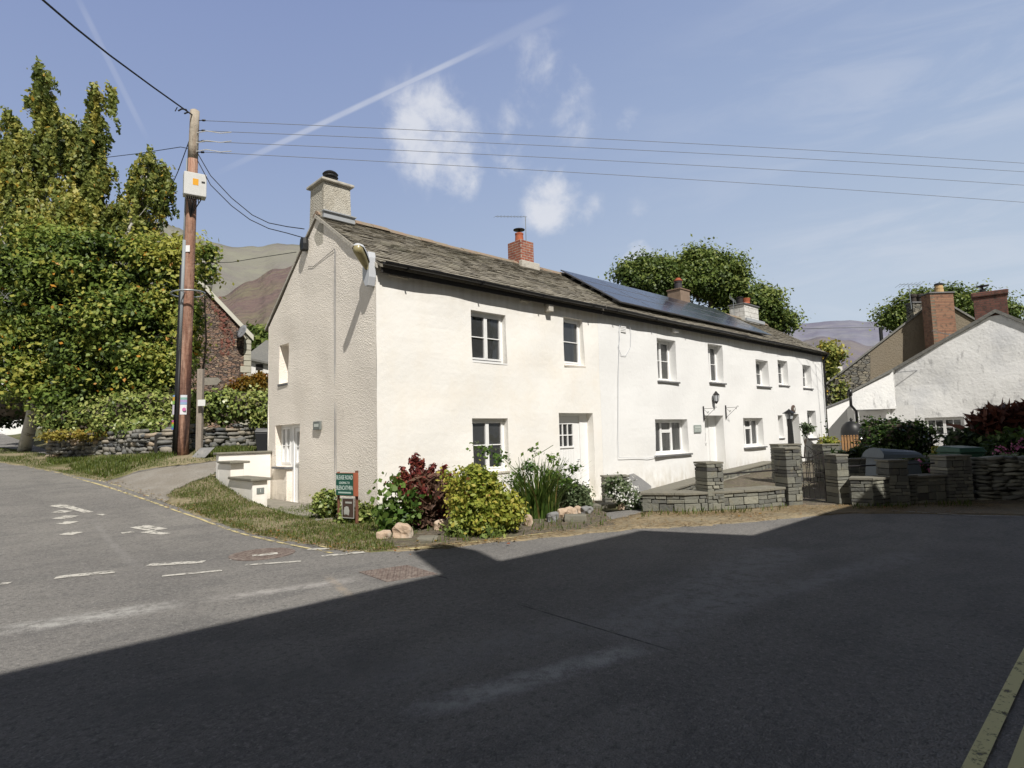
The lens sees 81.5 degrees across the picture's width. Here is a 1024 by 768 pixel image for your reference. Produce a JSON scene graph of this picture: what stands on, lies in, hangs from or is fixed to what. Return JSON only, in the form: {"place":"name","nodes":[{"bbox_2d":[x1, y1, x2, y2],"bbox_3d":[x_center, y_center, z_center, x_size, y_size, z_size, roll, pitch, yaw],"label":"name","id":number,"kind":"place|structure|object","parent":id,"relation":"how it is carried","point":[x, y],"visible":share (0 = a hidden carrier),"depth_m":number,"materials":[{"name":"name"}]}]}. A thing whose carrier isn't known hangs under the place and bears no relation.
{"place":"outdoors","nodes":[
{"label":"outdoors","id":0,"kind":"place"},
{"bbox_2d":[0,445,256,480],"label":"grass verge","id":1,"kind":"object","parent":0,"point":[62,466],"depth_m":15.31,"materials":[{"name":"plant"}]},
{"bbox_2d":[0,388,101,433],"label":"understorey","id":2,"kind":"object","parent":1,"relation":"on","point":[8,417],"visible":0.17,"depth_m":19.92,"materials":[{"name":"green plant"}]},
{"bbox_2d":[0,55,124,451],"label":"birch tree","id":3,"kind":"object","parent":1,"relation":"on","point":[32,165],"visible":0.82,"depth_m":19.68,"materials":[{"name":"green plant"}]},
{"bbox_2d":[0,206,225,454],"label":"hawthorn tree","id":4,"kind":"object","parent":1,"relation":"on","point":[76,312],"visible":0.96,"depth_m":18.42,"materials":[{"name":"green plant"}]},
{"bbox_2d":[26,383,267,439],"bbox_3d":[-10.725,0.970,17.994,7.880,2.035,3.040,-1,-5,-9],"label":"ivy hedge","id":5,"kind":"object","parent":1,"relation":"on","point":[151,410],"visible":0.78,"depth_m":17.95,"materials":[{"name":"green plant"}]},
{"bbox_2d":[45,424,267,456],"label":"dry stone wall","id":6,"kind":"structure","parent":1,"relation":"on","point":[137,441],"depth_m":17.70,"materials":[{"name":"stone"}]},
{"bbox_2d":[29,428,109,442],"bbox_3d":[-12.786,1.505,17.624,2.610,0.495,1.074,-1,-5,-8],"label":"heather mat","id":7,"kind":"object","parent":6,"relation":"on","point":[59,435],"visible":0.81,"depth_m":17.37,"materials":[{"name":"yellow plant"}]},
{"bbox_2d":[170,107,231,455],"bbox_3d":[-8.294,-2.512,15.349,1.930,9.405,1.036,-5,-6,34],"label":"utility pole","id":8,"kind":"object","parent":1,"relation":"on","point":[194,185],"visible":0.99,"depth_m":15.48,"materials":[{"name":"wood"}]},
{"bbox_2d":[42,0,192,114],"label":"overhead cable","id":9,"kind":"object","parent":8,"relation":"attached to","point":[73,26],"visible":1,"depth_m":11.97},
{"bbox_2d":[205,120,1016,162],"bbox_3d":[13.549,-7.774,20.707,44.485,1.435,0.014,0,-5,-13],"label":"overhead wire","id":10,"kind":"object","parent":8,"relation":"attached to","point":[593,138],"visible":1,"depth_m":18.08,"materials":[{"name":"metal"}]},
{"bbox_2d":[206,152,1015,201],"bbox_3d":[13.548,-6.472,20.709,44.478,0.487,0.014,0,-5,-13],"label":"overhead wire","id":11,"kind":"object","parent":8,"relation":"attached to","point":[589,173],"visible":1,"depth_m":17.98,"materials":[{"name":"metal"}]},
{"bbox_2d":[205,141,1016,184],"bbox_3d":[13.549,-7.013,20.707,44.482,1.009,0.014,0,-5,-13],"label":"overhead wire","id":12,"kind":"object","parent":8,"relation":"attached to","point":[590,159],"visible":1,"depth_m":18.03,"materials":[{"name":"metal"}]},
{"bbox_2d":[214,131,1022,171],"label":"overhead wire","id":13,"kind":"object","parent":8,"relation":"attached to","point":[600,148],"visible":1,"depth_m":18.05,"materials":[{"name":"metal"}]},
{"bbox_2d":[195,369,220,451],"bbox_3d":[-8.349,0.821,16.181,0.828,2.475,0.326,-4,-5,24],"label":"fingerpost","id":14,"kind":"object","parent":1,"relation":"on","point":[200,400],"visible":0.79,"depth_m":16.23,"materials":[{"name":"grey wood"}]},
{"bbox_2d":[252,428,267,450],"bbox_3d":[-6.785,1.725,16.370,0.716,1.029,0.571,1,-5,-23],"label":"wheelie bin","id":15,"kind":"object","parent":1,"relation":"on","point":[261,436],"visible":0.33,"depth_m":16.11,"materials":[{"name":"plastic"}]},
{"bbox_2d":[105,461,215,501],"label":"gravel track","id":16,"kind":"structure","parent":0,"point":[162,481],"depth_m":13.54,"materials":[{"name":"gravel"}]},
{"bbox_2d":[0,447,397,551],"bbox_3d":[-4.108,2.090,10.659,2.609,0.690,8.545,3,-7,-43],"label":"grass bank","id":17,"kind":"structure","parent":0,"point":[172,501],"depth_m":10.18,"materials":[{"name":"plant"}]},
{"bbox_2d":[213,451,271,506],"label":"stepped wall","id":18,"kind":"structure","parent":17,"relation":"on","point":[245,474],"depth_m":13.17,"materials":[{"name":"paint"}]},
{"bbox_2d":[305,487,341,518],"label":"box bush","id":19,"kind":"object","parent":17,"relation":"on","point":[324,504],"visible":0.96,"depth_m":10.47,"materials":[{"name":"green plant"}]},
{"bbox_2d":[336,471,358,523],"bbox_3d":[-2.734,1.985,9.889,0.510,1.075,0.094,-4,-6,29],"label":"street sign","id":20,"kind":"object","parent":17,"relation":"on","point":[346,484],"visible":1,"depth_m":9.84,"materials":[{"name":"wood"}]},
{"bbox_2d":[332,499,376,523],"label":"bush","id":21,"kind":"object","parent":17,"relation":"on","point":[365,514],"visible":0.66,"depth_m":9.90,"materials":[{"name":"green plant"}]},
{"bbox_2d":[101,205,299,297],"bbox_3d":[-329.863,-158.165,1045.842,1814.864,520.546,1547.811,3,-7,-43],"label":"hills","id":22,"kind":"structure","parent":0,"point":[239,273],"depth_m":1257.01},
{"bbox_2d":[219,266,291,326],"bbox_3d":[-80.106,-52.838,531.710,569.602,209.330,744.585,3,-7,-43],"label":"hills","id":23,"kind":"structure","parent":0,"point":[252,302],"depth_m":549.40,"materials":[{"name":"soil"}]},
{"bbox_2d":[244,320,268,350],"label":"thicket","id":24,"kind":"object","parent":23,"relation":"on","point":[259,333],"visible":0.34,"depth_m":58.59,"materials":[{"name":"green plant"}]},
{"bbox_2d":[267,499,335,519],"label":"path","id":25,"kind":"structure","parent":0,"point":[274,503],"depth_m":12.88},
{"bbox_2d":[7,427,624,511],"bbox_3d":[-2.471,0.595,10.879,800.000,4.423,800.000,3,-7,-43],"label":"ground","id":26,"kind":"structure","parent":0,"point":[41,444],"depth_m":25.13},
{"bbox_2d":[105,144,179,267],"bbox_3d":[-12.842,-3.057,20.221,2.878,10.393,1.448,-2,-5,4],"label":"birch tree","id":27,"kind":"object","parent":26,"relation":"on","point":[141,202],"visible":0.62,"depth_m":20.23,"materials":[{"name":"green plant"}]},
{"bbox_2d":[163,237,238,372],"bbox_3d":[-9.618,-1.172,18.056,1.952,6.704,1.586,-2,-5,10],"label":"sapling","id":28,"kind":"object","parent":26,"relation":"on","point":[208,254],"visible":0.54,"depth_m":18.12,"materials":[{"name":"green plant"}]},
{"bbox_2d":[154,261,253,427],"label":"stone house","id":29,"kind":"structure","parent":26,"relation":"on","point":[231,352],"depth_m":27.35,"materials":[{"name":"stone"}]},
{"bbox_2d":[218,370,267,395],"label":"golden shrub","id":30,"kind":"object","parent":26,"relation":"on","point":[259,378],"visible":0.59,"depth_m":20.23,"materials":[{"name":"orange plant"}]},
{"bbox_2d":[251,340,268,375],"bbox_3d":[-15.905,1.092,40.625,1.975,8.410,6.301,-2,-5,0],"label":"house","id":31,"kind":"structure","parent":26,"relation":"on","point":[259,357],"depth_m":37.99,"materials":[{"name":"paint"}]},
{"bbox_2d":[265,170,605,508],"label":"cream cottage","id":32,"kind":"structure","parent":26,"relation":"on","point":[432,352],"depth_m":12.88,"materials":[{"name":"paint"}]},
{"bbox_2d":[272,425,292,468],"bbox_3d":[-5.391,1.482,14.026,0.270,1.025,0.760,3,-7,-43],"label":"window","id":33,"kind":"structure","parent":32,"relation":"in","point":[286,430],"depth_m":14.06,"materials":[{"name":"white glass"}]},
{"bbox_2d":[295,427,299,502],"bbox_3d":[-4.836,1.854,13.571,0.077,1.726,0.500,3,-7,-43],"label":"door","id":34,"kind":"structure","parent":32,"relation":"in","point":[297,430],"depth_m":13.69,"materials":[{"name":"white wood"}]},
{"bbox_2d":[352,243,375,286],"bbox_3d":[-2.732,-2.175,10.931,0.283,0.687,0.651,-3,-5,16],"label":"street lamp","id":35,"kind":"object","parent":32,"relation":"attached to","point":[365,258],"visible":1,"depth_m":11.00,"materials":[{"name":"grey plastic"}]},
{"bbox_2d":[471,311,507,364],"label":"window","id":36,"kind":"structure","parent":32,"relation":"in","point":[486,329],"depth_m":13.33,"materials":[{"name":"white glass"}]},
{"bbox_2d":[472,419,509,473],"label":"window","id":37,"kind":"structure","parent":32,"relation":"in","point":[488,432],"depth_m":13.34,"materials":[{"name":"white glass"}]},
{"bbox_2d":[559,416,580,483],"bbox_3d":[1.313,1.819,14.937,1.280,2.140,0.556,3,-7,-43],"label":"door","id":38,"kind":"structure","parent":32,"relation":"in","point":[568,425],"depth_m":14.88,"materials":[{"name":"white wood"}]},
{"bbox_2d":[563,318,585,367],"bbox_3d":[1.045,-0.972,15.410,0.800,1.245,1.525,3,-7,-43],"label":"window","id":39,"kind":"structure","parent":32,"relation":"in","point":[571,339],"depth_m":15.23,"materials":[{"name":"white glass"}]},
{"bbox_2d":[600,471,642,509],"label":"white flowering bush","id":40,"kind":"object","parent":26,"relation":"on","point":[625,494],"visible":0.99,"depth_m":10.67,"materials":[{"name":"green plant"}]},
{"bbox_2d":[540,267,777,487],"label":"white cottage","id":41,"kind":"structure","parent":26,"relation":"on","point":[664,377],"depth_m":18.19,"materials":[{"name":"paint"}]},
{"bbox_2d":[562,272,764,334],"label":"mounting rails","id":42,"kind":"object","parent":41,"relation":"attached to","point":[593,289],"visible":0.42,"depth_m":17.94,"materials":[{"name":"black metal"}]},
{"bbox_2d":[579,280,631,297],"bbox_3d":[2.861,-2.868,18.014,1.620,0.492,0.744,3,-7,-43],"label":"solar panel","id":43,"kind":"object","parent":42,"relation":"attached to","point":[598,287],"visible":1,"depth_m":17.88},
{"bbox_2d":[600,290,653,309],"bbox_3d":[3.382,-2.457,17.436,1.620,0.491,0.744,3,-7,-43],"label":"solar panel","id":44,"kind":"object","parent":42,"relation":"attached to","point":[626,300],"visible":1,"depth_m":17.28,"materials":[{"name":"glass"}]},
{"bbox_2d":[634,298,682,315],"bbox_3d":[4.576,-2.393,18.559,1.620,0.491,0.744,3,-7,-43],"label":"solar panel","id":45,"kind":"object","parent":42,"relation":"attached to","point":[659,307],"visible":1,"depth_m":18.48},
{"bbox_2d":[657,340,679,383],"bbox_3d":[4.534,-0.672,17.840,1.170,1.315,0.409,3,-7,-43],"label":"window","id":46,"kind":"structure","parent":41,"relation":"in","point":[662,346],"depth_m":18.15,"materials":[{"name":"white glass"}]},
{"bbox_2d":[654,419,692,456],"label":"window","id":47,"kind":"structure","parent":41,"relation":"in","point":[668,432],"depth_m":18.22,"materials":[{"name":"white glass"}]},
{"bbox_2d":[708,345,726,384],"bbox_3d":[6.708,-0.644,19.895,1.090,1.335,0.409,3,-7,-43],"label":"window","id":48,"kind":"structure","parent":41,"relation":"in","point":[711,349],"depth_m":20.22,"materials":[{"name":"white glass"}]},
{"bbox_2d":[743,418,767,448],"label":"window","id":49,"kind":"structure","parent":41,"relation":"in","point":[749,424],"depth_m":21.85,"materials":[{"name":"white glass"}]},
{"bbox_2d":[598,233,809,335],"bbox_3d":[12.472,-2.393,37.736,13.687,14.682,5.486,-2,-5,-1],"label":"sycamore tree","id":50,"kind":"object","parent":26,"relation":"on","point":[714,278],"visible":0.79,"depth_m":36.98,"materials":[{"name":"green plant"}]},
{"bbox_2d":[726,296,829,461],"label":"white cottage","id":51,"kind":"structure","parent":26,"relation":"on","point":[798,375],"depth_m":24.77,"materials":[{"name":"paint"}]},
{"bbox_2d":[813,337,852,403],"bbox_3d":[15.753,0.876,28.893,2.672,6.338,2.679,3,-7,-43],"label":"garden tree","id":52,"kind":"object","parent":26,"relation":"on","point":[835,357],"visible":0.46,"depth_m":28.56,"materials":[{"name":"green plant"}]},
{"bbox_2d":[846,369,914,425],"bbox_3d":[13.793,1.443,22.369,2.099,3.790,3.845,-4,-6,27],"label":"lean to porch","id":53,"kind":"object","parent":26,"relation":"on","point":[875,397],"visible":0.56,"depth_m":21.36,"materials":[{"name":"paint"}]},
{"bbox_2d":[874,459,910,504],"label":"slate pillar","id":54,"kind":"structure","parent":26,"relation":"on","point":[896,471],"depth_m":10.45,"materials":[{"name":"stone"}]},
{"bbox_2d":[824,294,974,417],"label":"roughcast house","id":55,"kind":"structure","parent":26,"relation":"on","point":[903,342],"depth_m":28.50,"materials":[{"name":"stone"}]},
{"bbox_2d":[859,278,1023,334],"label":"sycamore tree","id":56,"kind":"object","parent":26,"relation":"on","point":[893,317],"visible":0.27,"depth_m":39.36,"materials":[{"name":"green plant"}]},
{"bbox_2d":[892,285,1023,447],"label":"white gabled house","id":57,"kind":"structure","parent":26,"relation":"on","point":[975,364],"depth_m":20.64,"materials":[{"name":"paint"}]},
{"bbox_2d":[919,283,956,348],"bbox_3d":[19.822,-2.332,27.501,1.182,4.741,0.700,-2,-5,0],"label":"brick chimney","id":58,"kind":"object","parent":57,"relation":"on","point":[938,310],"visible":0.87,"depth_m":27.31,"materials":[{"name":"brick"}]},
{"bbox_2d":[925,417,964,437],"bbox_3d":[15.714,1.570,21.537,1.485,0.726,1.126,5,-8,-52],"label":"window","id":59,"kind":"structure","parent":57,"relation":"in","point":[942,422],"depth_m":21.89,"materials":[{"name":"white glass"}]},
{"bbox_2d":[374,501,615,545],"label":"flower bed soil","id":60,"kind":"structure","parent":0,"point":[409,541],"depth_m":8.59,"materials":[{"name":"soil"}]},
{"bbox_2d":[365,471,431,532],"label":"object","id":61,"kind":"object","parent":60,"relation":"on","point":[391,516],"visible":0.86,"depth_m":8.75,"materials":[{"name":"green plant"}]},
{"bbox_2d":[392,522,412,537],"bbox_3d":[-1.509,2.060,8.256,0.286,0.277,0.225,-2,-5,7],"label":"rock","id":62,"kind":"object","parent":60,"relation":"on","point":[401,530],"visible":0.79,"depth_m":8.16,"materials":[{"name":"stone"}]},
{"bbox_2d":[385,452,455,527],"bbox_3d":[-1.356,1.731,9.347,1.047,1.318,1.019,3,-7,-43],"label":"barberry shrub","id":63,"kind":"object","parent":60,"relation":"on","point":[417,463],"visible":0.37,"depth_m":9.29,"materials":[{"name":"red plant"}]},
{"bbox_2d":[400,466,449,528],"bbox_3d":[-1.298,1.860,9.270,1.021,1.134,0.887,3,-7,-43],"label":"shrub","id":64,"kind":"object","parent":60,"relation":"on","point":[428,516],"visible":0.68,"depth_m":9.04,"materials":[{"name":"plant"}]},
{"bbox_2d":[436,464,466,517],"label":"sucker shoots","id":65,"kind":"object","parent":60,"relation":"on","point":[451,482],"visible":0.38,"depth_m":8.56,"materials":[{"name":"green plant"}]},
{"bbox_2d":[438,518,471,537],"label":"plant","id":66,"kind":"object","parent":60,"relation":"on","point":[457,530],"visible":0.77,"depth_m":8.17,"materials":[{"name":"green plant"}]},
{"bbox_2d":[442,459,530,535],"bbox_3d":[-0.338,1.654,8.406,1.144,1.183,1.156,3,-7,-43],"label":"spiraea shrub","id":67,"kind":"object","parent":60,"relation":"on","point":[484,495],"visible":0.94,"depth_m":8.24,"materials":[{"name":"yellow plant"}]},
{"bbox_2d":[470,515,506,539],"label":"plant","id":68,"kind":"object","parent":60,"relation":"on","point":[488,534],"visible":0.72,"depth_m":8.04,"materials":[{"name":"green plant"}]},
{"bbox_2d":[466,441,583,492],"bbox_3d":[0.231,1.571,10.305,2.052,1.216,0.644,-1,-5,-5],"label":"rose shrub","id":69,"kind":"object","parent":60,"relation":"on","point":[486,451],"visible":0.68,"depth_m":10.31,"materials":[{"name":"green plant"}]},
{"bbox_2d":[493,455,590,518],"bbox_3d":[0.456,1.715,10.072,1.897,1.061,1.831,-3,-5,14],"label":"strap leaved plant","id":70,"kind":"object","parent":60,"relation":"on","point":[543,500],"visible":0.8,"depth_m":9.72,"materials":[{"name":"green plant"}]},
{"bbox_2d":[558,478,595,508],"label":"grey green shrub","id":71,"kind":"object","parent":60,"relation":"on","point":[580,496],"visible":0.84,"depth_m":10.62,"materials":[{"name":"green plant"}]},
{"bbox_2d":[0,434,1023,767],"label":"road","id":72,"kind":"structure","parent":0,"point":[864,640],"depth_m":3.95,"materials":[{"name":"asphalt"}]},
{"bbox_2d":[29,467,333,552],"bbox_3d":[-7.530,2.165,11.794,13.972,0.860,0.370,-6,-6,39],"label":"yellow line","id":73,"kind":"object","parent":72,"relation":"on","point":[189,514],"visible":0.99,"depth_m":10.41,"materials":[{"name":"paint"}]},
{"bbox_2d":[228,548,294,560],"bbox_3d":[-3.074,2.091,7.322,0.760,0.012,0.760,3,-7,-43],"label":"manhole cover","id":74,"kind":"object","parent":72,"relation":"on","point":[247,555],"visible":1,"depth_m":7.28,"materials":[{"name":"metal"}]},
{"bbox_2d":[359,565,436,581],"bbox_3d":[-1.173,1.934,6.091,0.522,0.013,0.689,3,-6,-40],"label":"manhole cover","id":75,"kind":"object","parent":72,"relation":"on","point":[389,574],"visible":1,"depth_m":6.05,"materials":[{"name":"metal"}]},
{"bbox_2d":[29,466,972,554],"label":"fallen leaves","id":76,"kind":"object","parent":72,"relation":"on","point":[397,546],"visible":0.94,"depth_m":8.60,"materials":[{"name":"brown plant"}]},
{"bbox_2d":[962,648,1023,767],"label":"yellow line","id":77,"kind":"object","parent":72,"relation":"on","point":[994,722],"visible":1,"depth_m":2.76,"materials":[{"name":"paint"}]},
{"bbox_2d":[1008,726,1023,767],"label":"yellow line","id":78,"kind":"object","parent":72,"relation":"on","point":[1017,759],"visible":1,"depth_m":2.46,"materials":[{"name":"paint"}]},
{"bbox_2d":[0,0,1023,323],"label":"sky","id":79,"kind":"structure","parent":0,"point":[942,79],"materials":[{"name":"blue"}]},
{"bbox_2d":[594,473,749,503],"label":"garden path","id":80,"kind":"structure","parent":0,"point":[600,501],"depth_m":14.93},
{"bbox_2d":[629,473,650,491],"bbox_3d":[2.701,2.104,12.645,0.573,0.403,0.170,1,-5,-26],"label":"leaning slate","id":81,"kind":"object","parent":80,"relation":"on","point":[642,484],"visible":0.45,"depth_m":12.62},
{"bbox_2d":[370,503,1023,551],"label":"verge strip","id":82,"kind":"object","parent":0,"point":[780,514],"visible":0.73,"depth_m":9.31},
{"bbox_2d":[170,477,1022,550],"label":"dry straw","id":83,"kind":"object","parent":82,"relation":"on","point":[872,508],"visible":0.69,"depth_m":9.54,"materials":[{"name":"plant"}]},
{"bbox_2d":[299,498,971,542],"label":"weeds","id":84,"kind":"object","parent":82,"relation":"on","point":[722,510],"visible":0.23,"depth_m":9.84,"materials":[{"name":"green plant"}]},
{"bbox_2d":[640,460,1023,508],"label":"garden soil","id":85,"kind":"structure","parent":0,"point":[757,479],"depth_m":14.57,"materials":[{"name":"soil"}]},
{"bbox_2d":[600,474,629,506],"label":"slate pillar","id":86,"kind":"structure","parent":85,"relation":"on","point":[606,499],"depth_m":12.06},
{"bbox_2d":[637,461,771,509],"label":"wall","id":87,"kind":"structure","parent":85,"relation":"on","point":[687,484],"depth_m":16.29,"materials":[{"name":"stone"}]},
{"bbox_2d":[693,461,724,510],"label":"slate pillar","id":88,"kind":"structure","parent":85,"relation":"on","point":[709,478],"depth_m":10.16,"materials":[{"name":"stone"}]},
{"bbox_2d":[640,485,785,511],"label":"front wall","id":89,"kind":"structure","parent":85,"relation":"on","point":[745,497],"depth_m":10.25,"materials":[{"name":"stone"}]},
{"bbox_2d":[769,443,802,483],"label":"slate pillar","id":90,"kind":"structure","parent":85,"relation":"on","point":[782,445],"depth_m":15.07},
{"bbox_2d":[782,409,794,443],"bbox_3d":[7.105,1.079,15.188,0.320,0.890,0.277,1,-6,-28],"label":"lantern post","id":91,"kind":"object","parent":90,"relation":"on","point":[789,413],"visible":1,"depth_m":15.14,"materials":[{"name":"black metal"}]},
{"bbox_2d":[772,447,802,505],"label":"slate pillar","id":92,"kind":"structure","parent":85,"relation":"on","point":[787,474],"depth_m":10.72,"materials":[{"name":"stone"}]},
{"bbox_2d":[811,443,839,481],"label":"slate pillar","id":93,"kind":"structure","parent":85,"relation":"on","point":[826,448],"depth_m":15.28,"materials":[{"name":"stone"}]},
{"bbox_2d":[824,454,850,504],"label":"slate pillar","id":94,"kind":"structure","parent":85,"relation":"on","point":[837,479],"depth_m":10.73,"materials":[{"name":"stone"}]},
{"bbox_2d":[800,451,826,500],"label":"iron gate","id":95,"kind":"structure","parent":94,"relation":"attached to","point":[823,472],"depth_m":11.00,"materials":[{"name":"metal"}]},
{"bbox_2d":[826,398,850,449],"bbox_3d":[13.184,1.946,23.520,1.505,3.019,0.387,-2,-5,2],"label":"white outhouse","id":96,"kind":"structure","parent":85,"relation":"on","point":[837,416],"depth_m":23.45,"materials":[{"name":"paint"}]},
{"bbox_2d":[841,418,862,450],"bbox_3d":[12.032,2.129,20.974,0.711,1.879,0.711,3,-7,-43],"label":"black domed cover","id":97,"kind":"object","parent":85,"relation":"on","point":[850,427],"visible":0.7,"depth_m":20.78,"materials":[{"name":"metal"}]},
{"bbox_2d":[824,444,889,457],"bbox_3d":[8.556,1.800,14.567,1.663,0.706,0.981,-1,-5,-3],"label":"heather border","id":98,"kind":"object","parent":85,"relation":"on","point":[856,451],"visible":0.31,"depth_m":14.45,"materials":[{"name":"green plant"}]},
{"bbox_2d":[848,455,927,487],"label":"wall","id":99,"kind":"structure","parent":85,"relation":"on","point":[856,471],"depth_m":13.61,"materials":[{"name":"stone"}]},
{"bbox_2d":[861,448,923,475],"bbox_3d":[7.909,1.798,12.316,0.914,0.980,0.685,-1,-5,-5],"label":"grit bin","id":100,"kind":"object","parent":85,"relation":"on","point":[870,455],"visible":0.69,"depth_m":12.12,"materials":[{"name":"plastic"}]},
{"bbox_2d":[851,412,942,454],"bbox_3d":[10.588,1.692,16.331,2.166,1.919,2.040,3,-7,-43],"label":"laurel hedge","id":101,"kind":"object","parent":85,"relation":"on","point":[897,434],"visible":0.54,"depth_m":16.01,"materials":[{"name":"green plant"}]},
{"bbox_2d":[849,473,946,505],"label":"front wall","id":102,"kind":"structure","parent":85,"relation":"on","point":[923,488],"depth_m":10.54,"materials":[{"name":"stone"}]},
{"bbox_2d":[928,454,974,500],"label":"slate pillar","id":103,"kind":"structure","parent":85,"relation":"on","point":[956,469],"depth_m":10.91,"materials":[{"name":"stone"}]},
{"bbox_2d":[936,445,986,456],"bbox_3d":[9.241,1.800,12.218,0.571,1.050,0.716,-1,-5,-3],"label":"wheelie bin","id":104,"kind":"object","parent":85,"relation":"on","point":[973,451],"visible":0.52,"depth_m":11.97,"materials":[{"name":"plastic"}]},
{"bbox_2d":[932,423,995,452],"bbox_3d":[11.486,1.588,14.850,1.789,1.237,1.253,-1,-5,-3],"label":"juniper shrub","id":105,"kind":"object","parent":85,"relation":"on","point":[966,436],"visible":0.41,"depth_m":14.68,"materials":[{"name":"green plant"}]},
{"bbox_2d":[947,398,1023,438],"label":"maroon acer","id":106,"kind":"object","parent":85,"relation":"on","point":[989,417],"visible":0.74,"depth_m":14.69,"materials":[{"name":"red plant"}]},
{"bbox_2d":[970,455,1023,499],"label":"dry stone wall","id":107,"kind":"structure","parent":85,"relation":"on","point":[998,477],"depth_m":10.89,"materials":[{"name":"stone"}]},
{"bbox_2d":[975,426,1023,455],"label":"hydrangea","id":108,"kind":"object","parent":85,"relation":"on","point":[1008,441],"visible":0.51,"depth_m":13.37,"materials":[{"name":"green plant"}]},
{"bbox_2d":[803,336,872,368],"bbox_3d":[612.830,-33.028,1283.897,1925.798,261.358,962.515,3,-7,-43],"label":"hills","id":109,"kind":"structure","parent":0,"point":[857,349],"depth_m":1534.42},
{"bbox_2d":[784,320,892,345],"bbox_3d":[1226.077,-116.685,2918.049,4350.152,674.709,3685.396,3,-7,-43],"label":"hills","id":110,"kind":"structure","parent":0,"point":[863,336],"depth_m":3251.43,"materials":[{"name":"grey"}]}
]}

